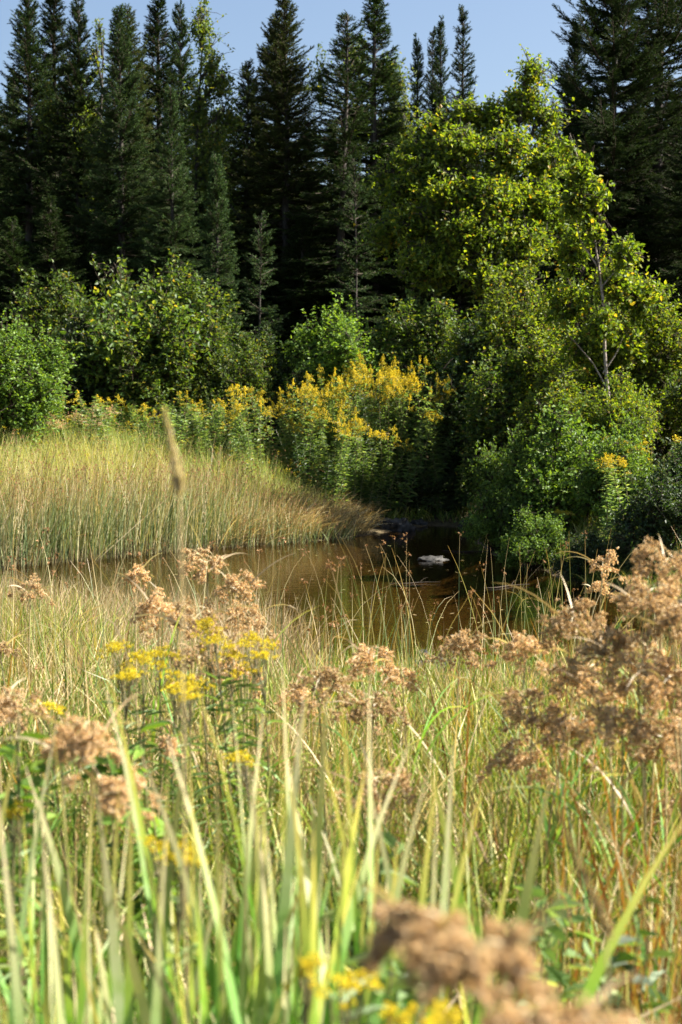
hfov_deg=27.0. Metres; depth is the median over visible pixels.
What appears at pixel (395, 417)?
goldenrod plant
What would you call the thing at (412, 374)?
goldenrod plant
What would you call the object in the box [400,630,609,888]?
woolgrass plant
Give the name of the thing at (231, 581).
woolgrass plant
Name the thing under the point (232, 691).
yellow goldenrod
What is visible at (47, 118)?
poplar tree
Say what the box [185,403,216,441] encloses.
leafy stalk
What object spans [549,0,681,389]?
spruce tree
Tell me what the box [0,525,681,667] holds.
pond water
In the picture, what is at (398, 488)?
alder shrub
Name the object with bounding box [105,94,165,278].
spruce tree
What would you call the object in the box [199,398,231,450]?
goldenrod plant
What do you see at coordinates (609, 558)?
woolgrass plant
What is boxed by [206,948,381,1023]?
sedge clump
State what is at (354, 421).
goldenrod plant
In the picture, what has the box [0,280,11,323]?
spruce tree
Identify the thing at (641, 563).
woolgrass plant
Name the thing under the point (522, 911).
sedge clump
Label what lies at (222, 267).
young spruce
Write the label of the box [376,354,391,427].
goldenrod plant
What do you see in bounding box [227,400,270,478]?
goldenrod plant
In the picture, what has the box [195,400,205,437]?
goldenrod plant
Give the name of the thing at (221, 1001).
sedge clump
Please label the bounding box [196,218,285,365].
spruce tree
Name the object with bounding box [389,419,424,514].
leafy stalk
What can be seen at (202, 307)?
alder shrub
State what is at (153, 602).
woolgrass plant
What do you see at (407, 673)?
woolgrass plant
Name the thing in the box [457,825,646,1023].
sedge clump
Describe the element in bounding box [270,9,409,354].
spruce tree
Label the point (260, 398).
goldenrod plant
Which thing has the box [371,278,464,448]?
alder shrub
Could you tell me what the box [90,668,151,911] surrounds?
yellow goldenrod
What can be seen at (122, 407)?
goldenrod plant
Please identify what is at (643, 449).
goldenrod plant
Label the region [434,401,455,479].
leafy stalk
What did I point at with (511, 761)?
woolgrass plant
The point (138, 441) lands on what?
leafy stalk
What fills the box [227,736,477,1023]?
sedge clump
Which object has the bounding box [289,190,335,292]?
spruce tree
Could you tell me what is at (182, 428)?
leafy stalk
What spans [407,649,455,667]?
rock
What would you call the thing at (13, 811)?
yellow goldenrod
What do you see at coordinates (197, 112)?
poplar tree
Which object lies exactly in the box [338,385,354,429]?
goldenrod plant
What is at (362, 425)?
goldenrod plant
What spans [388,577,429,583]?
fallen branch
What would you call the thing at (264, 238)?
spruce sapling
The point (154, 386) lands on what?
alder shrub
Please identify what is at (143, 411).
goldenrod plant
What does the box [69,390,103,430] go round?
goldenrod plant
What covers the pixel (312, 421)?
goldenrod plant
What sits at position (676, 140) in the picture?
spruce tree
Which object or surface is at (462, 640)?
woolgrass plant
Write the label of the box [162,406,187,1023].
grass spike
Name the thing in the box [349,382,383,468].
goldenrod plant
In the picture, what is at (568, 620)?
woolgrass plant
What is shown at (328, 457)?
leafy stalk
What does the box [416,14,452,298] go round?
spruce tree
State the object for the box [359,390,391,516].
leafy stalk
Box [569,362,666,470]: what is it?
birch shrub
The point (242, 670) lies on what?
woolgrass plant
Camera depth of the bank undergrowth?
18.70 m
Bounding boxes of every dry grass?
[0,567,372,719]
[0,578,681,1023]
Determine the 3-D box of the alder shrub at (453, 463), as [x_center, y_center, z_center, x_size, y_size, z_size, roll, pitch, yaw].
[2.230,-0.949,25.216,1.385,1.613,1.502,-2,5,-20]
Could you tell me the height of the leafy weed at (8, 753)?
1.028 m
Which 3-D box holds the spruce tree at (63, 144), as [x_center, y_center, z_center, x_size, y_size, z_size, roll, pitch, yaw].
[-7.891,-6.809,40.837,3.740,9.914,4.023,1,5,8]
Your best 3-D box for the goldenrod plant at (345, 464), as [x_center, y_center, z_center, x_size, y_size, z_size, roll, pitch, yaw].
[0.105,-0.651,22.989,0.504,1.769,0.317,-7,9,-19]
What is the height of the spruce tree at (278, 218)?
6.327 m
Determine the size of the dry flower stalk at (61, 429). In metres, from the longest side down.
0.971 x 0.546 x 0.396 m
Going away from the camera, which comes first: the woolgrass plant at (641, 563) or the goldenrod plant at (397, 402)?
the woolgrass plant at (641, 563)
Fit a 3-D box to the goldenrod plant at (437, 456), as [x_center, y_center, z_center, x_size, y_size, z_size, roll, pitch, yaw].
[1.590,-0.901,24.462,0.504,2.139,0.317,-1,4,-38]
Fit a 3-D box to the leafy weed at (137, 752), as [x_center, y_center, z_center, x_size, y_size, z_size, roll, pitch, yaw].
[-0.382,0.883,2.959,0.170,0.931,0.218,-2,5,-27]
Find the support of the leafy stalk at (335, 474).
on the ground at (437, 522)
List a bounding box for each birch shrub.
[435,297,522,392]
[455,260,563,401]
[498,357,600,478]
[501,313,614,421]
[558,246,648,409]
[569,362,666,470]
[596,277,681,466]
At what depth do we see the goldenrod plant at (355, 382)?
24.32 m
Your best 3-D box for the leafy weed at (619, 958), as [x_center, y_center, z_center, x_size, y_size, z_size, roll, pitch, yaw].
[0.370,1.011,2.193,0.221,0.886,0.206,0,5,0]
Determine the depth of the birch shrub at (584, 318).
25.15 m
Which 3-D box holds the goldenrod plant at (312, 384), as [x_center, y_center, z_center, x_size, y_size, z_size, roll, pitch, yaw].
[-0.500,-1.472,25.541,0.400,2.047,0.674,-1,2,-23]
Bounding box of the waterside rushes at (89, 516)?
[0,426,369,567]
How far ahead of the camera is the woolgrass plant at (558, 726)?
3.32 m
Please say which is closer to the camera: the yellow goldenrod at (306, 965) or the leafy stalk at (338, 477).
the yellow goldenrod at (306, 965)
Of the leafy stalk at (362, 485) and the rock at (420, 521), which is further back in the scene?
the rock at (420, 521)
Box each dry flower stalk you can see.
[33,412,65,456]
[46,418,67,455]
[47,419,69,457]
[65,410,88,450]
[71,412,104,456]
[84,405,108,449]
[99,405,120,447]
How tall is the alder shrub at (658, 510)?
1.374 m
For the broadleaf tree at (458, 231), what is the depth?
27.80 m
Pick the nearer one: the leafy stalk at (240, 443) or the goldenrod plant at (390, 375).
the leafy stalk at (240, 443)
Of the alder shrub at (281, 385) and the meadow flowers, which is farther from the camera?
the alder shrub at (281, 385)
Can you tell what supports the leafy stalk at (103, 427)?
on the ground at (437, 522)
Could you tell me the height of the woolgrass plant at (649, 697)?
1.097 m
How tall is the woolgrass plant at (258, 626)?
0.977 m
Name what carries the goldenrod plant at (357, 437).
on the ground at (437, 522)
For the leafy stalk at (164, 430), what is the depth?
23.46 m
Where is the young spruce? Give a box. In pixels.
[197,151,245,359]
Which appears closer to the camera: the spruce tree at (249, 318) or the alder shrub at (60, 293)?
the alder shrub at (60, 293)
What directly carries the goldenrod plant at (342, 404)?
on the ground at (437, 522)
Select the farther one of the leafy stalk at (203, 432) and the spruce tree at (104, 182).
the spruce tree at (104, 182)
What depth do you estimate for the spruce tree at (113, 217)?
47.49 m
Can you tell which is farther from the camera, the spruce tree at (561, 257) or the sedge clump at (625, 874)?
the spruce tree at (561, 257)
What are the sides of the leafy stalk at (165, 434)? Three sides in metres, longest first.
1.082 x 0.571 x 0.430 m
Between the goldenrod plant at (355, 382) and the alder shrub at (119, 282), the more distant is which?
the alder shrub at (119, 282)
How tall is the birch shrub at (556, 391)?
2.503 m
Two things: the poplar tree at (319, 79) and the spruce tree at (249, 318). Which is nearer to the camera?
the spruce tree at (249, 318)
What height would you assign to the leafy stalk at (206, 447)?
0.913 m
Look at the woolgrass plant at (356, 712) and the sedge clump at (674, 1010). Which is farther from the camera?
the woolgrass plant at (356, 712)
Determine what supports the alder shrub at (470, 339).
on the ground at (437, 522)
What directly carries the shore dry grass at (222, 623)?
on the ground at (437, 522)
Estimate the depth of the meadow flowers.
22.12 m
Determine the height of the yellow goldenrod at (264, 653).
1.005 m
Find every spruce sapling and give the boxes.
[228,211,289,457]
[325,154,395,356]
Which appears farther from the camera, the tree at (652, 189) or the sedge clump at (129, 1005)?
the tree at (652, 189)
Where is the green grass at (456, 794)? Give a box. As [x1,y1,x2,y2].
[0,570,681,1023]
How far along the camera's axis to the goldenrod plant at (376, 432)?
23.50 m
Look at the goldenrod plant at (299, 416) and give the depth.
24.45 m
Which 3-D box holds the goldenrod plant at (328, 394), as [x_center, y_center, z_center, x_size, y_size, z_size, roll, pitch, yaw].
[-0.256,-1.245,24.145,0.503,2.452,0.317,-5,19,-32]
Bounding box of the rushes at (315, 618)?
[0,523,681,822]
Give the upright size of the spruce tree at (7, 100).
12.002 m
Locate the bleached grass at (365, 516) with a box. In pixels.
[204,479,391,546]
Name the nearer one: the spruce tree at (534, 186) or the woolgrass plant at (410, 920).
the woolgrass plant at (410, 920)
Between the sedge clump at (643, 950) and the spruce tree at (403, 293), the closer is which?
the sedge clump at (643, 950)
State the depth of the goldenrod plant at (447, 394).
24.47 m
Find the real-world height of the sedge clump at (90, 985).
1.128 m
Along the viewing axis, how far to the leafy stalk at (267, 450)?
24.07 m
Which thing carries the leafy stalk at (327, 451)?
on the ground at (437, 522)
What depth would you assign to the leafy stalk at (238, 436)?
23.38 m
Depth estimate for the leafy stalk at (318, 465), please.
23.87 m
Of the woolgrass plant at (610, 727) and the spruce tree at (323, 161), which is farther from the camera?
the spruce tree at (323, 161)
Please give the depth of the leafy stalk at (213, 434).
23.38 m
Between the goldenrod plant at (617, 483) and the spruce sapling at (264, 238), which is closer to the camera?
the goldenrod plant at (617, 483)
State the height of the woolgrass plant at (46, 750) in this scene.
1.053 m
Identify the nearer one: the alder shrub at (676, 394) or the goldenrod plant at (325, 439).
the alder shrub at (676, 394)
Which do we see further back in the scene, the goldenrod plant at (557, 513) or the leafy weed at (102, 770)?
the goldenrod plant at (557, 513)
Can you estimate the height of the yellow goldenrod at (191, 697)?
0.923 m
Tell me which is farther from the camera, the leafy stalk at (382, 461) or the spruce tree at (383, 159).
the spruce tree at (383, 159)
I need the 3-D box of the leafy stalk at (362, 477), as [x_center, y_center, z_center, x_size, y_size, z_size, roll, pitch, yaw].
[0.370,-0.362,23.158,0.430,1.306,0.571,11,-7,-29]
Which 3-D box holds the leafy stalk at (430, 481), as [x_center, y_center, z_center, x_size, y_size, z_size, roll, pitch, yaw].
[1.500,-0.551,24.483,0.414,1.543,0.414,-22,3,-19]
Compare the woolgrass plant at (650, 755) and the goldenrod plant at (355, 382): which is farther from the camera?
the goldenrod plant at (355, 382)
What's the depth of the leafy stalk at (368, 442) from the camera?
24.21 m
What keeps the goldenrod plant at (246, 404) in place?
on the ground at (437, 522)
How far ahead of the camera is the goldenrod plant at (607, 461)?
17.16 m
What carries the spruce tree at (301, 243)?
on the ground at (437, 522)
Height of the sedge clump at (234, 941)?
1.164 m
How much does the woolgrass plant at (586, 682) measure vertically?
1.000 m
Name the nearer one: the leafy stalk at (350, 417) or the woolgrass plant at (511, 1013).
the woolgrass plant at (511, 1013)
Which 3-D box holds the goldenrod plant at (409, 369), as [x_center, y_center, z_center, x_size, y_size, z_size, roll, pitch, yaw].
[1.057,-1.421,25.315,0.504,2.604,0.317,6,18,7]
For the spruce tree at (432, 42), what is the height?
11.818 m
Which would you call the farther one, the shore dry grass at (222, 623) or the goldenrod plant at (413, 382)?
the goldenrod plant at (413, 382)
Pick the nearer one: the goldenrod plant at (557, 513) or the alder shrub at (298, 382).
the goldenrod plant at (557, 513)
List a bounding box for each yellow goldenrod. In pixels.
[0,801,52,1023]
[25,698,84,933]
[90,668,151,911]
[96,639,157,906]
[105,835,194,1023]
[119,649,169,902]
[134,643,188,900]
[134,835,207,1023]
[144,669,214,928]
[160,681,214,895]
[160,686,220,940]
[184,615,245,904]
[200,633,255,925]
[205,644,264,900]
[217,661,264,883]
[222,748,277,1001]
[230,630,280,878]
[237,645,294,917]
[281,951,326,1023]
[314,970,383,1023]
[379,1002,440,1023]
[421,999,463,1023]
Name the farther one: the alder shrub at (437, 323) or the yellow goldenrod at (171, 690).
the alder shrub at (437, 323)
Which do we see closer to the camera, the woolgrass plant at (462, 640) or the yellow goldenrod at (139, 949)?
the yellow goldenrod at (139, 949)
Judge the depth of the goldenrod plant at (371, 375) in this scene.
24.57 m
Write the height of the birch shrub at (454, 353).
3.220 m
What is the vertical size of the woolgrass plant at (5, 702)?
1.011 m
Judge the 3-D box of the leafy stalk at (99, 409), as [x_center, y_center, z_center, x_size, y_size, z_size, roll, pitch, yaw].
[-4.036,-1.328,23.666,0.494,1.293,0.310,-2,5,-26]
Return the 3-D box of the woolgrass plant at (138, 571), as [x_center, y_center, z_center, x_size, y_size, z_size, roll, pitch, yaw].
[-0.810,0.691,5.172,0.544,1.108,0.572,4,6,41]
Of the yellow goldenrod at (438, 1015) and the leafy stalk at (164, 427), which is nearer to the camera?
the yellow goldenrod at (438, 1015)
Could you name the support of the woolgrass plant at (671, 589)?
on the ground at (437, 522)
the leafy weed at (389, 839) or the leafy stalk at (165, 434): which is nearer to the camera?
the leafy weed at (389, 839)
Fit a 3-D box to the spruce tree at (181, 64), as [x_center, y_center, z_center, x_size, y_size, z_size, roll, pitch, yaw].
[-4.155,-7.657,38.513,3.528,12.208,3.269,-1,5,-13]
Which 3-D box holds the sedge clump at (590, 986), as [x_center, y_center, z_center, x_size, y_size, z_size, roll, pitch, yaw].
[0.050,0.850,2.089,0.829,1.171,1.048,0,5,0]
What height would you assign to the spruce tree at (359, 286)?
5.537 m
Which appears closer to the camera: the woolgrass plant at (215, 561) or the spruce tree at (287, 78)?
the woolgrass plant at (215, 561)
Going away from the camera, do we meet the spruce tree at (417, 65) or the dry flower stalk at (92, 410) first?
the dry flower stalk at (92, 410)
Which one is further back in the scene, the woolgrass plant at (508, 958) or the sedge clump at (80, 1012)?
the sedge clump at (80, 1012)
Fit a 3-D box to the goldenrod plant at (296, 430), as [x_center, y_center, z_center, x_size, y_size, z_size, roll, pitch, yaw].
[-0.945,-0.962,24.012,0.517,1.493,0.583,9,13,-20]
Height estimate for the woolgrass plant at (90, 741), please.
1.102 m
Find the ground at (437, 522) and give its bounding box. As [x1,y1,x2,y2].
[1,428,681,1016]
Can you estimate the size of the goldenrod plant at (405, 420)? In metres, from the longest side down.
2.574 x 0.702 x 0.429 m
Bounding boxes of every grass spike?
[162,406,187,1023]
[554,806,613,1017]
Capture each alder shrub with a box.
[0,308,82,459]
[9,259,100,427]
[36,294,119,429]
[45,252,144,423]
[51,247,230,443]
[80,304,199,439]
[144,249,246,439]
[176,311,249,443]
[218,324,282,453]
[241,314,295,456]
[264,361,330,463]
[271,291,399,456]
[353,299,433,456]
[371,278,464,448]
[373,463,423,511]
[383,289,478,466]
[411,304,518,490]
[420,467,477,515]
[430,431,477,485]
[446,338,544,513]
[454,479,518,552]
[465,421,559,550]
[494,504,574,569]
[498,394,639,536]
[547,526,621,582]
[558,407,657,531]
[592,459,681,579]
[634,430,681,504]
[652,364,681,453]
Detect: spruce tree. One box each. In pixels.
[0,0,91,323]
[0,76,26,231]
[0,95,23,302]
[0,139,38,281]
[0,216,47,377]
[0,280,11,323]
[1,195,93,343]
[2,0,117,318]
[13,0,117,298]
[39,139,90,273]
[48,215,106,316]
[65,3,170,310]
[72,101,143,254]
[78,3,184,298]
[92,76,137,272]
[105,0,204,284]
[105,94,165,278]
[127,83,222,341]
[138,0,224,287]
[160,196,263,349]
[192,122,239,272]
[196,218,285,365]
[201,57,279,343]
[208,108,242,207]
[228,0,349,367]
[228,14,335,311]
[234,196,299,373]
[235,124,270,219]
[250,216,341,407]
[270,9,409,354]
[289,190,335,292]
[292,152,333,351]
[304,126,339,237]
[307,0,432,344]
[319,223,389,359]
[328,137,363,242]
[348,200,433,333]
[349,101,414,327]
[359,113,390,232]
[368,243,453,338]
[404,32,439,305]
[411,93,471,313]
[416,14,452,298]
[419,25,444,122]
[425,255,483,331]
[440,4,490,320]
[456,127,491,308]
[467,126,549,334]
[514,133,554,308]
[524,0,681,337]
[527,107,562,315]
[529,17,605,316]
[540,113,602,282]
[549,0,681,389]
[600,85,679,284]
[634,117,681,435]
[663,100,681,281]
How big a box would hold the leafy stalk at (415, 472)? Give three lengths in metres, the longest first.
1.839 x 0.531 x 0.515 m
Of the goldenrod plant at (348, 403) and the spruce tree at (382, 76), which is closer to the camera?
the goldenrod plant at (348, 403)
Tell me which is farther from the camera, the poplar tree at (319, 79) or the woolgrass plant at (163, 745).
the poplar tree at (319, 79)
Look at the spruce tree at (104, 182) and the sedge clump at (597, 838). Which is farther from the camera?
the spruce tree at (104, 182)
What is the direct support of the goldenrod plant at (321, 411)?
on the ground at (437, 522)
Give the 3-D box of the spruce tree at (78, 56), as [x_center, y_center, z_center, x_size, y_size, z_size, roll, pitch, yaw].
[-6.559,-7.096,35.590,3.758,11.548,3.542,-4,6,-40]
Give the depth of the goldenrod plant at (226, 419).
24.01 m
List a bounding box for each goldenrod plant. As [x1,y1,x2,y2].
[46,396,73,436]
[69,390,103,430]
[89,394,122,446]
[108,415,135,440]
[118,397,139,435]
[134,402,162,451]
[174,390,194,445]
[186,403,200,459]
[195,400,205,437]
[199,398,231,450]
[200,402,228,443]
[220,414,236,464]
[225,384,256,476]
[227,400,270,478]
[227,413,253,434]
[229,391,248,426]
[231,388,270,469]
[242,386,278,475]
[266,400,297,473]
[267,387,300,480]
[269,409,307,479]
[271,386,299,473]
[283,378,322,483]
[286,423,328,491]
[289,383,321,486]
[296,404,319,469]
[297,371,318,453]
[300,407,321,491]
[302,388,326,476]
[305,406,350,489]
[305,410,318,482]
[306,374,319,435]
[307,397,327,436]
[313,419,334,483]
[315,366,335,426]
[315,378,336,468]
[315,393,348,473]
[316,378,354,471]
[316,383,349,463]
[319,368,338,470]
[327,407,364,507]
[331,414,358,493]
[333,370,371,446]
[333,374,351,460]
[335,419,356,506]
[338,350,365,421]
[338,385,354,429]
[340,412,365,512]
[345,361,365,434]
[349,360,376,416]
[349,366,379,492]
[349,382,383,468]
[349,407,370,508]
[349,418,372,504]
[352,365,374,446]
[362,370,399,479]
[362,429,388,508]
[363,367,384,486]
[366,364,415,511]
[373,425,414,516]
[375,373,406,466]
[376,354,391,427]
[376,367,396,467]
[376,383,416,496]
[377,373,406,469]
[381,356,404,469]
[381,381,428,510]
[383,371,415,465]
[389,370,418,509]
[389,372,413,512]
[400,355,431,465]
[400,360,413,432]
[403,376,427,501]
[415,374,454,511]
[420,410,443,511]
[427,372,448,514]
[427,398,443,517]
[543,509,573,546]
[595,456,626,543]
[598,452,636,535]
[601,435,638,495]
[606,439,651,505]
[671,434,681,492]
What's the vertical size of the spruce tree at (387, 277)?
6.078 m
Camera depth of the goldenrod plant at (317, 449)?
24.02 m
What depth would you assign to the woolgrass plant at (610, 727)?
3.17 m
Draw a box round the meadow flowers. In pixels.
[0,412,356,483]
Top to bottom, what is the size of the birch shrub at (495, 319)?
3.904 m
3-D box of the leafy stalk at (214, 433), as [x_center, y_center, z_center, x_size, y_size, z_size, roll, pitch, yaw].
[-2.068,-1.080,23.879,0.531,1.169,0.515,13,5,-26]
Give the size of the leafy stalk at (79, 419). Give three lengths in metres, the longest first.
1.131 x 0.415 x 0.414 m
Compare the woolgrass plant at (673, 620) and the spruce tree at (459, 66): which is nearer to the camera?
the woolgrass plant at (673, 620)
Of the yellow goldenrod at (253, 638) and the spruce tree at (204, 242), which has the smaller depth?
the yellow goldenrod at (253, 638)
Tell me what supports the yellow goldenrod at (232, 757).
on the ground at (437, 522)
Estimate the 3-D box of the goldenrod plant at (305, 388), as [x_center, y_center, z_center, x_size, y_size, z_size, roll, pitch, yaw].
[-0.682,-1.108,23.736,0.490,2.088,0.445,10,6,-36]
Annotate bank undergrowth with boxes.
[381,453,681,599]
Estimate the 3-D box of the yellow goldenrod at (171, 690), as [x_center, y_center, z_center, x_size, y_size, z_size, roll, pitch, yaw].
[-0.419,0.862,3.570,0.175,0.958,0.152,3,5,35]
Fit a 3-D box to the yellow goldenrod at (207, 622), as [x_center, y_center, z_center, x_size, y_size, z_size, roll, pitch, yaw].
[-0.336,0.804,3.838,0.184,1.074,0.161,-1,5,-13]
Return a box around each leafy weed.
[0,711,72,1023]
[75,737,162,1023]
[111,711,191,980]
[320,831,430,1023]
[326,976,390,1023]
[340,952,429,1023]
[512,884,602,1016]
[559,937,679,1022]
[592,894,663,1018]
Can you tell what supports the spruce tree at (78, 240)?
on the ground at (437, 522)
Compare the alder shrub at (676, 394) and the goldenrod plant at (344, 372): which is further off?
the goldenrod plant at (344, 372)
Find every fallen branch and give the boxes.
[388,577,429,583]
[485,580,529,588]
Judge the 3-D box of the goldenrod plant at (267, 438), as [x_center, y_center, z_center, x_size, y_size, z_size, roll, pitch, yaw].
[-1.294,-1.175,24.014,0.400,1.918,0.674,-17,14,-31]
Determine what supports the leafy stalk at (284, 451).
on the ground at (437, 522)
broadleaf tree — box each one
[353,43,589,313]
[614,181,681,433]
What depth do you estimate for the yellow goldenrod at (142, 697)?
3.67 m
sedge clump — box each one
[0,724,168,1023]
[0,750,123,1023]
[0,815,71,1023]
[0,840,331,1023]
[0,880,165,1023]
[5,816,303,1023]
[13,766,253,1023]
[28,786,166,1023]
[50,708,542,1023]
[61,688,304,1023]
[63,679,310,1023]
[80,774,325,1023]
[96,704,681,1023]
[105,686,551,1023]
[110,679,518,1023]
[122,698,483,1023]
[136,901,285,1023]
[148,663,681,1023]
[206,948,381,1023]
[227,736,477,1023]
[351,786,487,912]
[355,786,559,955]
[413,712,681,989]
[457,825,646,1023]
[463,816,681,1020]
[519,781,681,1023]
[544,846,669,1023]
[548,746,681,1023]
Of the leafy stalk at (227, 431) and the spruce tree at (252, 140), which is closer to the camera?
the leafy stalk at (227, 431)
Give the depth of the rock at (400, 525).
22.86 m
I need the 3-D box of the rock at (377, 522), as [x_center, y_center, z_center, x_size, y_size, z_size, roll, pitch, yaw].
[0.600,0.251,23.281,0.270,0.354,0.219,2,5,25]
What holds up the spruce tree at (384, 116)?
on the ground at (437, 522)
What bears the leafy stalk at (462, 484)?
on the ground at (437, 522)
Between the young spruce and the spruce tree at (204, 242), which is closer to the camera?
the young spruce
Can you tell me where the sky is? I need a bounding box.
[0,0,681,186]
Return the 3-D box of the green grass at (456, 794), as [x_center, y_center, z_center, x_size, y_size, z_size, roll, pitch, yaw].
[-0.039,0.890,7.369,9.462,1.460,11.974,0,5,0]
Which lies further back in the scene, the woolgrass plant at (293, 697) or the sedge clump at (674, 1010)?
the woolgrass plant at (293, 697)
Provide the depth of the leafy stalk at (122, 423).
24.81 m
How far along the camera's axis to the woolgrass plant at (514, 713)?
3.46 m
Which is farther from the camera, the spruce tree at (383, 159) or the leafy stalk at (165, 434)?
the spruce tree at (383, 159)
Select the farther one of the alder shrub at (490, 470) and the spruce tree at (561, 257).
the spruce tree at (561, 257)
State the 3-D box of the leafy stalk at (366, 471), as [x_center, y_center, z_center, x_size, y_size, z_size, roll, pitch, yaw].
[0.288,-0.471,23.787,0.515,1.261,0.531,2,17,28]
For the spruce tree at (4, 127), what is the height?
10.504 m
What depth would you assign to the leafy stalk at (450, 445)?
24.59 m
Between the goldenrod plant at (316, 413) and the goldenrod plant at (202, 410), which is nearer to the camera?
the goldenrod plant at (316, 413)
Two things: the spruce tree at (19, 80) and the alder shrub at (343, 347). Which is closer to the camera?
the alder shrub at (343, 347)
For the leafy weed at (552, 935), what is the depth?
2.41 m
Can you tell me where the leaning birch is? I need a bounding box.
[533,130,671,395]
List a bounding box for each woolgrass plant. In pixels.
[0,629,99,790]
[0,678,97,983]
[0,692,251,1022]
[2,573,66,790]
[2,725,208,1023]
[9,756,292,1020]
[46,734,226,959]
[83,572,218,826]
[84,552,201,763]
[105,523,252,788]
[115,595,256,813]
[143,641,283,923]
[145,635,330,863]
[150,603,332,811]
[178,644,398,923]
[197,552,349,825]
[218,667,334,823]
[274,637,419,867]
[280,687,439,868]
[293,727,477,980]
[350,621,519,883]
[354,886,477,1023]
[377,665,520,820]
[393,874,609,1023]
[398,733,593,916]
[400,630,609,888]
[434,572,613,981]
[473,683,607,932]
[481,620,681,1010]
[490,974,643,1023]
[494,691,637,987]
[499,557,681,994]
[512,991,673,1023]
[521,669,681,1001]
[534,709,681,1018]
[541,637,681,1005]
[543,659,681,957]
[549,577,648,705]
[556,534,681,1019]
[556,547,652,739]
[606,627,681,952]
[613,599,681,772]
[641,786,681,932]
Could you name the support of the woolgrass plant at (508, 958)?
on the ground at (437, 522)
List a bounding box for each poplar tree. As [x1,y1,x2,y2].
[18,18,110,294]
[177,0,257,272]
[298,32,418,199]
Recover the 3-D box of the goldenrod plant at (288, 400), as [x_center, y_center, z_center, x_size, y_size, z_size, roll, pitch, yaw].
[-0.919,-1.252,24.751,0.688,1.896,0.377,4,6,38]
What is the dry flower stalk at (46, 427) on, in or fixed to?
on the ground at (437, 522)
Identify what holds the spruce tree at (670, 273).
on the ground at (437, 522)
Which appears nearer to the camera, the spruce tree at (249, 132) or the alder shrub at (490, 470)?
the alder shrub at (490, 470)
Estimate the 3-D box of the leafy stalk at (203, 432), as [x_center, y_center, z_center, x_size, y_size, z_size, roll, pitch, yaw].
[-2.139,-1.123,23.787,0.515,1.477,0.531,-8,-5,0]
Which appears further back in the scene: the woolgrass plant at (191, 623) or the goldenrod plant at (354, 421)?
the goldenrod plant at (354, 421)
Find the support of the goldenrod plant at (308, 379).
on the ground at (437, 522)
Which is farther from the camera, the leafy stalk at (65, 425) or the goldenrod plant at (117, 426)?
the goldenrod plant at (117, 426)
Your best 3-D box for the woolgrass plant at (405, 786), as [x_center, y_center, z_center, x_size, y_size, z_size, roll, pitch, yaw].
[0.071,0.945,3.241,0.373,0.818,0.667,2,5,26]
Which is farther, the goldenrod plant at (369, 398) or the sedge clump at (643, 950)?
the goldenrod plant at (369, 398)
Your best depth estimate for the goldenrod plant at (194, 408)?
24.19 m
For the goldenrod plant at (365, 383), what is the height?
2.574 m
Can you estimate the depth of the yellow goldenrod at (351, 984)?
1.54 m
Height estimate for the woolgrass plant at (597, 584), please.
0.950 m
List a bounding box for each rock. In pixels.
[372,516,381,526]
[379,517,415,531]
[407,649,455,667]
[410,518,427,524]
[417,555,448,561]
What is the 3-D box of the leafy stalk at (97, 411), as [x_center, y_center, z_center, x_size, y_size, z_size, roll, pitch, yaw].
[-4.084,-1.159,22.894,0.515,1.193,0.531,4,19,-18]
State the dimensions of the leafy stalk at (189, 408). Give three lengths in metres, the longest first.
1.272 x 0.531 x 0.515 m
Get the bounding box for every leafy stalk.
[51,414,69,441]
[68,406,91,438]
[75,406,105,452]
[88,393,110,448]
[90,400,114,459]
[99,404,120,436]
[118,405,138,437]
[124,404,144,449]
[127,413,143,443]
[128,432,144,459]
[133,407,169,447]
[138,418,165,456]
[149,402,180,459]
[152,416,184,448]
[159,420,177,448]
[162,405,177,434]
[163,411,186,463]
[173,406,195,461]
[179,404,212,454]
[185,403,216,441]
[192,401,224,454]
[192,412,204,471]
[200,412,229,444]
[203,414,242,458]
[204,407,246,466]
[204,433,223,467]
[207,407,244,473]
[211,406,245,461]
[211,433,250,477]
[216,416,234,450]
[228,430,257,490]
[245,403,265,464]
[249,432,274,466]
[274,431,301,479]
[292,428,315,499]
[294,432,312,484]
[308,429,326,496]
[308,444,329,490]
[315,421,343,477]
[315,429,332,483]
[318,426,352,495]
[318,429,339,492]
[320,452,354,508]
[325,423,358,511]
[325,456,342,501]
[326,406,345,461]
[337,393,362,492]
[337,448,372,499]
[351,419,379,490]
[354,454,382,522]
[355,465,378,519]
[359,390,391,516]
[362,388,376,492]
[363,429,385,515]
[375,434,394,509]
[376,393,393,510]
[382,438,403,516]
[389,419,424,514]
[394,383,443,516]
[396,418,427,507]
[407,440,446,517]
[417,411,442,516]
[420,404,465,515]
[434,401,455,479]
[454,444,470,512]
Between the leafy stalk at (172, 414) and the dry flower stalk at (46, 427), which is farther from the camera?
the leafy stalk at (172, 414)
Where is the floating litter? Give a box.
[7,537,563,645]
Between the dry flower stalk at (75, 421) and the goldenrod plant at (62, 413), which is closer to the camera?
the dry flower stalk at (75, 421)
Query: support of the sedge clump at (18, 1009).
on the ground at (437, 522)

